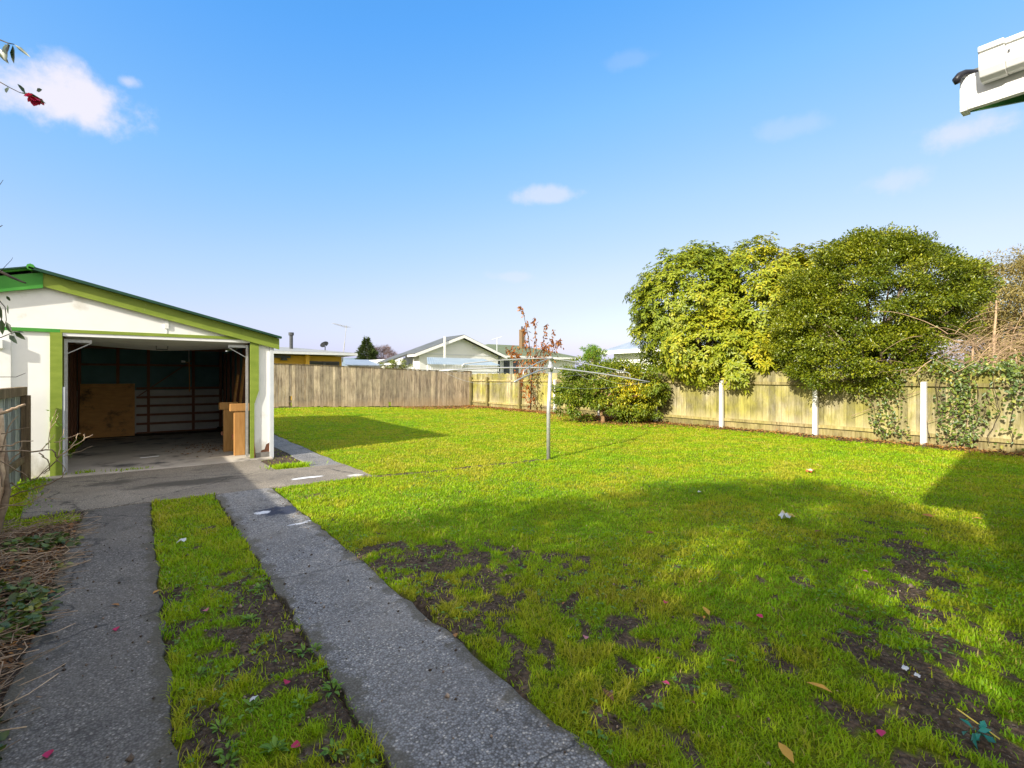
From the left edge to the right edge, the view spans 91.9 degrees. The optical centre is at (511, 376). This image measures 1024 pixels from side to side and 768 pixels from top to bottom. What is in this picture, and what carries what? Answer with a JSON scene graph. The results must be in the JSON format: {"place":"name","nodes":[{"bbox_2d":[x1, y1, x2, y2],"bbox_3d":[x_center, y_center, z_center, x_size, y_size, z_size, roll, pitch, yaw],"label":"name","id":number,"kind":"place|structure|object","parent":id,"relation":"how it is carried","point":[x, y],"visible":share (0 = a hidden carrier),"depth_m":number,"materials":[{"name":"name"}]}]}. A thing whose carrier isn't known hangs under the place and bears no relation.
{"place":"outdoors","nodes":[
{"label":"outdoors","id":0,"kind":"place"},
{"bbox_2d":[0,502,179,767],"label":"driveway","id":1,"kind":"structure","parent":0,"point":[98,697],"depth_m":2.52,"materials":[{"name":"grey concrete"}]},
{"bbox_2d":[42,749,53,757],"bbox_3d":[-1.820,1.477,1.944,0.032,0.012,0.033,0,0,15],"label":"camellia petal","id":2,"kind":"object","parent":1,"relation":"on","point":[47,754],"visible":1,"depth_m":1.94,"materials":[{"name":"pink plant"}]},
{"bbox_2d":[20,460,371,519],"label":"driveway","id":3,"kind":"structure","parent":0,"point":[82,493],"depth_m":6.90,"materials":[{"name":"concrete"}]},
{"bbox_2d":[105,466,152,471],"bbox_3d":[-6.056,1.457,7.841,0.596,0.062,0.208,0,0,-44],"label":"grass tuft","id":4,"kind":"object","parent":3,"relation":"on","point":[129,469],"visible":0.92,"depth_m":7.83,"materials":[{"name":"green plant"}]},
{"bbox_2d":[274,435,340,466],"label":"path","id":5,"kind":"structure","parent":0,"point":[298,452],"depth_m":9.63,"materials":[{"name":"grey concrete"}]},
{"bbox_2d":[342,358,355,365],"bbox_3d":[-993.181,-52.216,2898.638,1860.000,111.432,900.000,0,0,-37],"label":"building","id":6,"kind":"structure","parent":0,"point":[343,363],"depth_m":2723.71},
{"bbox_2d":[215,487,610,767],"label":"driveway","id":7,"kind":"structure","parent":0,"point":[375,669],"depth_m":2.55,"materials":[{"name":"grey concrete"}]},
{"bbox_2d":[0,400,1023,767],"bbox_3d":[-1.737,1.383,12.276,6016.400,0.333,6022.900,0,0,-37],"label":"ground","id":8,"kind":"structure","parent":0,"point":[942,722],"depth_m":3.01,"materials":[{"name":"green plant"}]},
{"bbox_2d":[0,387,30,486],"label":"fence","id":9,"kind":"object","parent":8,"relation":"on","point":[9,399],"visible":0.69,"depth_m":6.79,"materials":[{"name":"grey wood"}]},
{"bbox_2d":[0,39,44,376],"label":"camellia tree","id":10,"kind":"object","parent":8,"relation":"on","point":[34,100],"visible":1,"depth_m":2.02,"materials":[{"name":"green plant"}]},
{"bbox_2d":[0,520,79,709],"bbox_3d":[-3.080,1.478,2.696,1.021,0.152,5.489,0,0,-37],"label":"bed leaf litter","id":11,"kind":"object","parent":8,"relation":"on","point":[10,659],"visible":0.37,"depth_m":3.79,"materials":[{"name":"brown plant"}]},
{"bbox_2d":[0,531,84,759],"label":"ivy ground cover","id":12,"kind":"object","parent":8,"relation":"on","point":[35,615],"visible":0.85,"depth_m":3.20,"materials":[{"name":"green plant"}]},
{"bbox_2d":[0,404,92,533],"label":"bare shrub","id":13,"kind":"object","parent":8,"relation":"on","point":[5,489],"visible":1,"depth_m":4.48,"materials":[{"name":"brown plant"}]},
{"bbox_2d":[0,511,101,751],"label":"twig litter","id":14,"kind":"object","parent":8,"relation":"on","point":[7,556],"visible":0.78,"depth_m":3.76,"materials":[{"name":"brown plant"}]},
{"bbox_2d":[0,263,281,479],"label":"garage","id":15,"kind":"structure","parent":8,"relation":"on","point":[76,333],"depth_m":8.75,"materials":[{"name":"white paint"}]},
{"bbox_2d":[66,469,105,473],"bbox_3d":[-6.525,1.444,7.600,0.480,0.087,0.146,0,0,-31],"label":"grass tuft","id":16,"kind":"object","parent":15,"relation":"on","point":[87,471],"visible":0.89,"depth_m":7.59,"materials":[{"name":"green plant"}]},
{"bbox_2d":[79,384,134,437],"bbox_3d":[-9.921,0.818,12.162,1.050,1.301,0.266,0,0,-37],"label":"plywood sheet","id":17,"kind":"object","parent":15,"relation":"on","point":[107,410],"visible":0.86,"depth_m":12.15,"materials":[{"name":"brown wood"}]},
{"bbox_2d":[64,336,247,350],"bbox_3d":[-6.347,-0.567,8.997,2.490,0.150,1.890,0,0,-37],"label":"tilt door","id":18,"kind":"structure","parent":15,"relation":"in","point":[142,344],"depth_m":8.87,"materials":[{"name":"metal"}]},
{"bbox_2d":[181,350,189,391],"bbox_3d":[-7.718,-0.165,11.714,0.178,1.030,0.060,0,0,-37],"label":"hanging lamp cord","id":19,"kind":"object","parent":15,"relation":"hanging from","point":[182,361],"visible":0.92,"depth_m":11.75,"materials":[{"name":"metal"}]},
{"bbox_2d":[161,439,233,456],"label":"garage leaf litter","id":20,"kind":"object","parent":15,"relation":"on","point":[201,447],"visible":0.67,"depth_m":10.14,"materials":[{"name":"brown plant"}]},
{"bbox_2d":[219,402,237,451],"bbox_3d":[-5.628,0.985,9.828,0.320,0.969,0.160,0,0,-37],"label":"timber trestle","id":21,"kind":"object","parent":15,"relation":"on","point":[228,429],"visible":0.74,"depth_m":9.76,"materials":[{"name":"brown wood"}]},
{"bbox_2d":[233,375,238,401],"bbox_3d":[-6.090,0.710,10.825,0.215,1.525,0.180,0,0,-37],"label":"timber plank","id":22,"kind":"object","parent":15,"relation":"on","point":[236,388],"visible":0.36,"depth_m":10.81,"materials":[{"name":"brown wood"}]},
{"bbox_2d":[229,403,248,455],"bbox_3d":[-5.147,0.985,9.346,0.320,0.969,0.160,0,0,-37],"label":"timber trestle","id":23,"kind":"object","parent":15,"relation":"on","point":[239,434],"visible":0.91,"depth_m":9.29,"materials":[{"name":"brown wood"}]},
{"bbox_2d":[239,356,245,402],"bbox_3d":[-5.785,0.509,10.553,0.215,1.924,0.180,0,0,-37],"label":"timber plank","id":24,"kind":"object","parent":15,"relation":"on","point":[242,380],"visible":0.5,"depth_m":10.53,"materials":[{"name":"brown wood"}]},
{"bbox_2d":[190,666,208,678],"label":"weed rosette","id":25,"kind":"object","parent":8,"relation":"on","point":[200,670],"visible":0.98,"depth_m":2.48,"materials":[{"name":"green plant"}]},
{"bbox_2d":[209,716,232,732],"bbox_3d":[-1.226,1.471,2.090,0.089,0.029,0.090,0,0,-37],"label":"weed rosette","id":26,"kind":"object","parent":8,"relation":"on","point":[224,720],"visible":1,"depth_m":2.10,"materials":[{"name":"green plant"}]},
{"bbox_2d":[213,739,238,755],"bbox_3d":[-1.132,1.470,1.971,0.090,0.030,0.084,0,0,4],"label":"weed rosette","id":27,"kind":"object","parent":8,"relation":"on","point":[220,751],"visible":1,"depth_m":1.96,"materials":[{"name":"green plant"}]},
{"bbox_2d":[214,749,238,767],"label":"weed rosette","id":28,"kind":"object","parent":8,"relation":"on","point":[228,755],"visible":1,"depth_m":1.92,"materials":[{"name":"green plant"}]},
{"bbox_2d":[239,613,260,626],"bbox_3d":[-1.598,1.458,2.999,0.102,0.045,0.126,0,0,24],"label":"weed rosette","id":29,"kind":"object","parent":8,"relation":"on","point":[249,617],"visible":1,"depth_m":3.01,"materials":[{"name":"green plant"}]},
{"bbox_2d":[243,695,263,711],"bbox_3d":[-1.165,1.473,2.234,0.085,0.035,0.106,0,0,-37],"label":"weed rosette","id":30,"kind":"object","parent":8,"relation":"on","point":[251,701],"visible":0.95,"depth_m":2.24,"materials":[{"name":"green plant"}]},
{"bbox_2d":[251,582,266,590],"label":"weed rosette","id":31,"kind":"object","parent":8,"relation":"on","point":[261,585],"visible":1,"depth_m":3.48,"materials":[{"name":"green plant"}]},
{"bbox_2d":[259,735,289,752],"bbox_3d":[-0.944,1.466,1.973,0.117,0.037,0.108,0,0,-37],"label":"weed rosette","id":32,"kind":"object","parent":8,"relation":"on","point":[274,742],"visible":1,"depth_m":1.98,"materials":[{"name":"green plant"}]},
{"bbox_2d":[260,461,327,469],"bbox_3d":[-3.600,1.439,8.217,1.022,0.098,0.304,0,0,-37],"label":"grass tuft","id":33,"kind":"object","parent":8,"relation":"on","point":[292,464],"visible":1,"depth_m":8.12,"materials":[{"name":"green plant"}]},
{"bbox_2d":[291,740,299,747],"bbox_3d":[-0.865,1.468,1.978,0.033,0.013,0.033,0,0,-37],"label":"camellia petal","id":34,"kind":"object","parent":8,"relation":"on","point":[295,743],"visible":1,"depth_m":1.98,"materials":[{"name":"pink plant"}]},
{"bbox_2d":[292,693,312,709],"bbox_3d":[-0.960,1.471,2.255,0.081,0.028,0.084,0,0,42],"label":"weed rosette","id":35,"kind":"object","parent":8,"relation":"on","point":[299,697],"visible":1,"depth_m":2.26,"materials":[{"name":"green plant"}]},
{"bbox_2d":[293,643,311,657],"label":"weed rosette","id":36,"kind":"object","parent":8,"relation":"on","point":[300,650],"visible":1,"depth_m":2.66,"materials":[{"name":"green plant"}]},
{"bbox_2d":[304,642,321,652],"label":"weed rosette","id":37,"kind":"object","parent":8,"relation":"on","point":[314,645],"visible":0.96,"depth_m":2.71,"materials":[{"name":"green plant"}]},
{"bbox_2d":[274,323,357,399],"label":"yellow house","id":38,"kind":"structure","parent":8,"relation":"on","point":[290,354],"depth_m":28.78,"materials":[{"name":"metal"}]},
{"bbox_2d":[310,361,338,366],"bbox_3d":[-11.044,-0.460,29.194,1.728,0.920,0.065,0,0,-37],"label":"window","id":39,"kind":"structure","parent":38,"relation":"in","point":[311,362],"depth_m":29.18,"materials":[{"name":"glass"}]},
{"bbox_2d":[318,737,347,760],"bbox_3d":[-0.701,1.472,1.959,0.101,0.036,0.111,0,0,17],"label":"weed rosette","id":40,"kind":"object","parent":8,"relation":"on","point":[325,751],"visible":0.99,"depth_m":1.96,"materials":[{"name":"green plant"}]},
{"bbox_2d":[321,677,344,697],"bbox_3d":[-0.854,1.476,2.353,0.107,0.033,0.129,0,0,-37],"label":"weed rosette","id":41,"kind":"object","parent":8,"relation":"on","point":[327,687],"visible":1,"depth_m":2.36,"materials":[{"name":"green plant"}]},
{"bbox_2d":[347,336,378,365],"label":"conifer tree","id":42,"kind":"object","parent":8,"relation":"on","point":[366,346],"visible":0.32,"depth_m":59.56,"materials":[{"name":"green plant"}]},
{"bbox_2d":[344,359,383,368],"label":"grey roof shed","id":43,"kind":"structure","parent":8,"relation":"on","point":[364,363],"depth_m":37.83,"materials":[{"name":"metal"}]},
{"bbox_2d":[357,745,377,766],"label":"weed rosette","id":44,"kind":"object","parent":8,"relation":"on","point":[363,758],"visible":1,"depth_m":1.93,"materials":[{"name":"green plant"}]},
{"bbox_2d":[274,363,471,407],"bbox_3d":[-9.081,0.512,20.691,17.397,2.153,0.220,0,0,-37],"label":"back fence","id":45,"kind":"object","parent":8,"relation":"on","point":[306,385],"visible":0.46,"depth_m":22.42,"materials":[{"name":"brown wood"}]},
{"bbox_2d":[374,344,397,359],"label":"bare reddish tree","id":46,"kind":"object","parent":8,"relation":"on","point":[384,352],"visible":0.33,"depth_m":61.68,"materials":[{"name":"brown plant"}]},
{"bbox_2d":[379,359,413,368],"bbox_3d":[-7.705,0.151,33.023,1.982,2.712,1.708,0,0,28],"label":"garden bush","id":47,"kind":"object","parent":8,"relation":"on","point":[401,365],"visible":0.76,"depth_m":32.91,"materials":[{"name":"green plant"}]},
{"bbox_2d":[370,335,506,373],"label":"white gable house","id":48,"kind":"structure","parent":8,"relation":"on","point":[461,346],"depth_m":35.07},
{"bbox_2d":[427,357,499,373],"bbox_3d":[-3.270,0.136,30.217,5.730,2.729,3.002,0,0,-37],"label":"carport","id":49,"kind":"object","parent":8,"relation":"on","point":[449,361],"visible":0.74,"depth_m":29.64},
{"bbox_2d":[1,461,987,767],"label":"soil crumbs","id":50,"kind":"object","parent":8,"relation":"on","point":[203,743],"visible":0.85,"depth_m":2.99,"materials":[{"name":"brown soil"}]},
{"bbox_2d":[505,306,563,409],"bbox_3d":[0.944,-0.779,21.177,2.458,4.495,1.239,0,0,-4],"label":"autumn sapling","id":51,"kind":"object","parent":8,"relation":"on","point":[544,348],"visible":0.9,"depth_m":21.08,"materials":[{"name":"red plant"}]},
{"bbox_2d":[439,357,649,458],"bbox_3d":[0.814,0.615,9.011,3.730,1.970,2.055,0,0,-37],"label":"rotary clothesline","id":52,"kind":"object","parent":8,"relation":"on","point":[550,367],"visible":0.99,"depth_m":8.97,"materials":[{"name":"metal"}]},
{"bbox_2d":[157,448,1023,763],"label":"clover","id":53,"kind":"object","parent":8,"relation":"on","point":[661,706],"visible":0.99,"depth_m":3.55,"materials":[{"name":"green plant"}]},
{"bbox_2d":[603,689,613,700],"bbox_3d":[0.440,1.456,2.272,0.036,0.014,0.088,0,0,-37],"label":"fallen leaf","id":54,"kind":"object","parent":8,"relation":"on","point":[608,694],"visible":1,"depth_m":2.27,"materials":[{"name":"brown plant"}]},
{"bbox_2d":[546,349,670,423],"bbox_3d":[3.046,0.381,16.244,3.116,2.745,3.508,0,0,-37],"label":"citrus shrub","id":55,"kind":"object","parent":8,"relation":"on","point":[615,400],"visible":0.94,"depth_m":15.92,"materials":[{"name":"green plant"}]},
{"bbox_2d":[221,412,1012,745],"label":"scattered leaf litter","id":56,"kind":"object","parent":8,"relation":"on","point":[725,524],"visible":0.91,"depth_m":4.64,"materials":[{"name":"brown plant"}]},
{"bbox_2d":[394,405,1023,458],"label":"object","id":57,"kind":"object","parent":8,"relation":"on","point":[718,426],"visible":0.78,"depth_m":14.65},
{"bbox_2d":[469,368,1023,453],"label":"side fence","id":58,"kind":"object","parent":8,"relation":"on","point":[778,400],"visible":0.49,"depth_m":12.60,"materials":[{"name":"beige wood"}]},
{"bbox_2d":[852,384,1023,446],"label":"hanging vine stem","id":59,"kind":"object","parent":58,"relation":"hanging from","point":[942,416],"visible":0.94,"depth_m":10.52,"materials":[{"name":"brown plant"}]},
{"bbox_2d":[874,296,1023,377],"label":"vine tangle","id":60,"kind":"object","parent":58,"relation":"on","point":[993,345],"visible":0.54,"depth_m":11.18,"materials":[{"name":"brown plant"}]},
{"bbox_2d":[622,231,876,394],"bbox_3d":[6.955,-1.494,15.926,6.798,6.039,5.214,0,0,16],"label":"rhododendron tree","id":61,"kind":"object","parent":8,"relation":"on","point":[727,319],"visible":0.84,"depth_m":14.85,"materials":[{"name":"green plant"}]},
{"bbox_2d":[778,742,793,762],"bbox_3d":[1.059,1.447,1.913,0.039,0.016,0.098,0,0,6],"label":"fallen leaf","id":62,"kind":"object","parent":8,"relation":"on","point":[786,751],"visible":1,"depth_m":1.91,"materials":[{"name":"yellow plant"}]},
{"bbox_2d":[779,510,794,518],"bbox_3d":[2.834,1.419,5.120,0.215,0.069,0.133,0,0,-37],"label":"wrapper","id":63,"kind":"object","parent":8,"relation":"on","point":[782,514],"visible":1,"depth_m":5.09,"materials":[{"name":"paper"}]},
{"bbox_2d":[807,682,832,692],"bbox_3d":[1.443,1.455,2.326,0.043,0.017,0.108,0,0,-65],"label":"fallen leaf","id":64,"kind":"object","parent":8,"relation":"on","point":[822,686],"visible":1,"depth_m":2.33,"materials":[{"name":"plant"}]},
{"bbox_2d":[876,729,885,736],"bbox_3d":[1.536,1.478,2.063,0.033,0.014,0.032,0,0,-9],"label":"camellia petal","id":65,"kind":"object","parent":8,"relation":"on","point":[880,732],"visible":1,"depth_m":2.06,"materials":[{"name":"pink plant"}]},
{"bbox_2d":[756,221,1006,432],"bbox_3d":[9.032,-1.206,12.587,4.657,5.428,4.736,0,0,-37],"label":"evergreen tree","id":66,"kind":"object","parent":8,"relation":"on","point":[872,255],"visible":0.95,"depth_m":11.63,"materials":[{"name":"green plant"}]},
{"bbox_2d":[860,353,1023,450],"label":"ivy plant","id":67,"kind":"object","parent":8,"relation":"on","point":[1012,371],"visible":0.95,"depth_m":10.29,"materials":[{"name":"green plant"}]},
{"bbox_2d":[960,718,995,748],"bbox_3d":[1.907,1.460,2.028,0.134,0.057,0.120,0,0,9],"label":"torn plastic","id":68,"kind":"object","parent":8,"relation":"on","point":[982,729],"visible":1,"depth_m":2.03,"materials":[{"name":"teal plastic"}]},
{"bbox_2d":[956,708,999,739],"bbox_3d":[1.964,1.462,2.091,0.006,0.015,0.171,0,0,-7],"label":"drinking straw","id":69,"kind":"object","parent":8,"relation":"on","point":[976,722],"visible":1,"depth_m":2.11,"materials":[{"name":"yellow plastic"}]},
{"bbox_2d":[935,243,1023,368],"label":"wispy tree","id":70,"kind":"object","parent":8,"relation":"on","point":[1015,290],"visible":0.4,"depth_m":14.69,"materials":[{"name":"brown plant"}]},
{"bbox_2d":[0,0,1023,372],"label":"sky","id":71,"kind":"structure","parent":0,"point":[406,175],"materials":[{"name":"blue"}]},
{"bbox_2d":[486,326,582,373],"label":"green roof house","id":72,"kind":"structure","parent":0,"point":[502,349],"depth_m":42.25,"materials":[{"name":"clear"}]},
{"bbox_2d":[502,359,509,373],"bbox_3d":[-0.448,-0.750,39.809,0.766,1.300,0.068,0,0,-37],"label":"window","id":73,"kind":"structure","parent":72,"relation":"in","point":[506,363],"depth_m":39.77,"materials":[{"name":"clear glass"}]},
{"bbox_2d":[512,360,518,373],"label":"window","id":74,"kind":"structure","parent":72,"relation":"in","point":[516,363],"depth_m":40.32,"materials":[{"name":"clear glass"}]},
{"bbox_2d":[579,344,607,363],"bbox_3d":[4.962,-0.275,30.055,1.890,3.569,1.334,0,0,7],"label":"tree","id":75,"kind":"object","parent":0,"point":[588,350],"visible":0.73,"depth_m":29.93,"materials":[{"name":"green plant"}]},
{"bbox_2d":[604,332,825,372],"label":"blue roof house","id":76,"kind":"structure","parent":0,"point":[629,350],"depth_m":30.30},
{"bbox_2d":[952,31,1023,116],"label":"weatherboard house","id":77,"kind":"structure","parent":0,"point":[995,79],"depth_m":1.81,"materials":[{"name":"white paint"}]}
]}

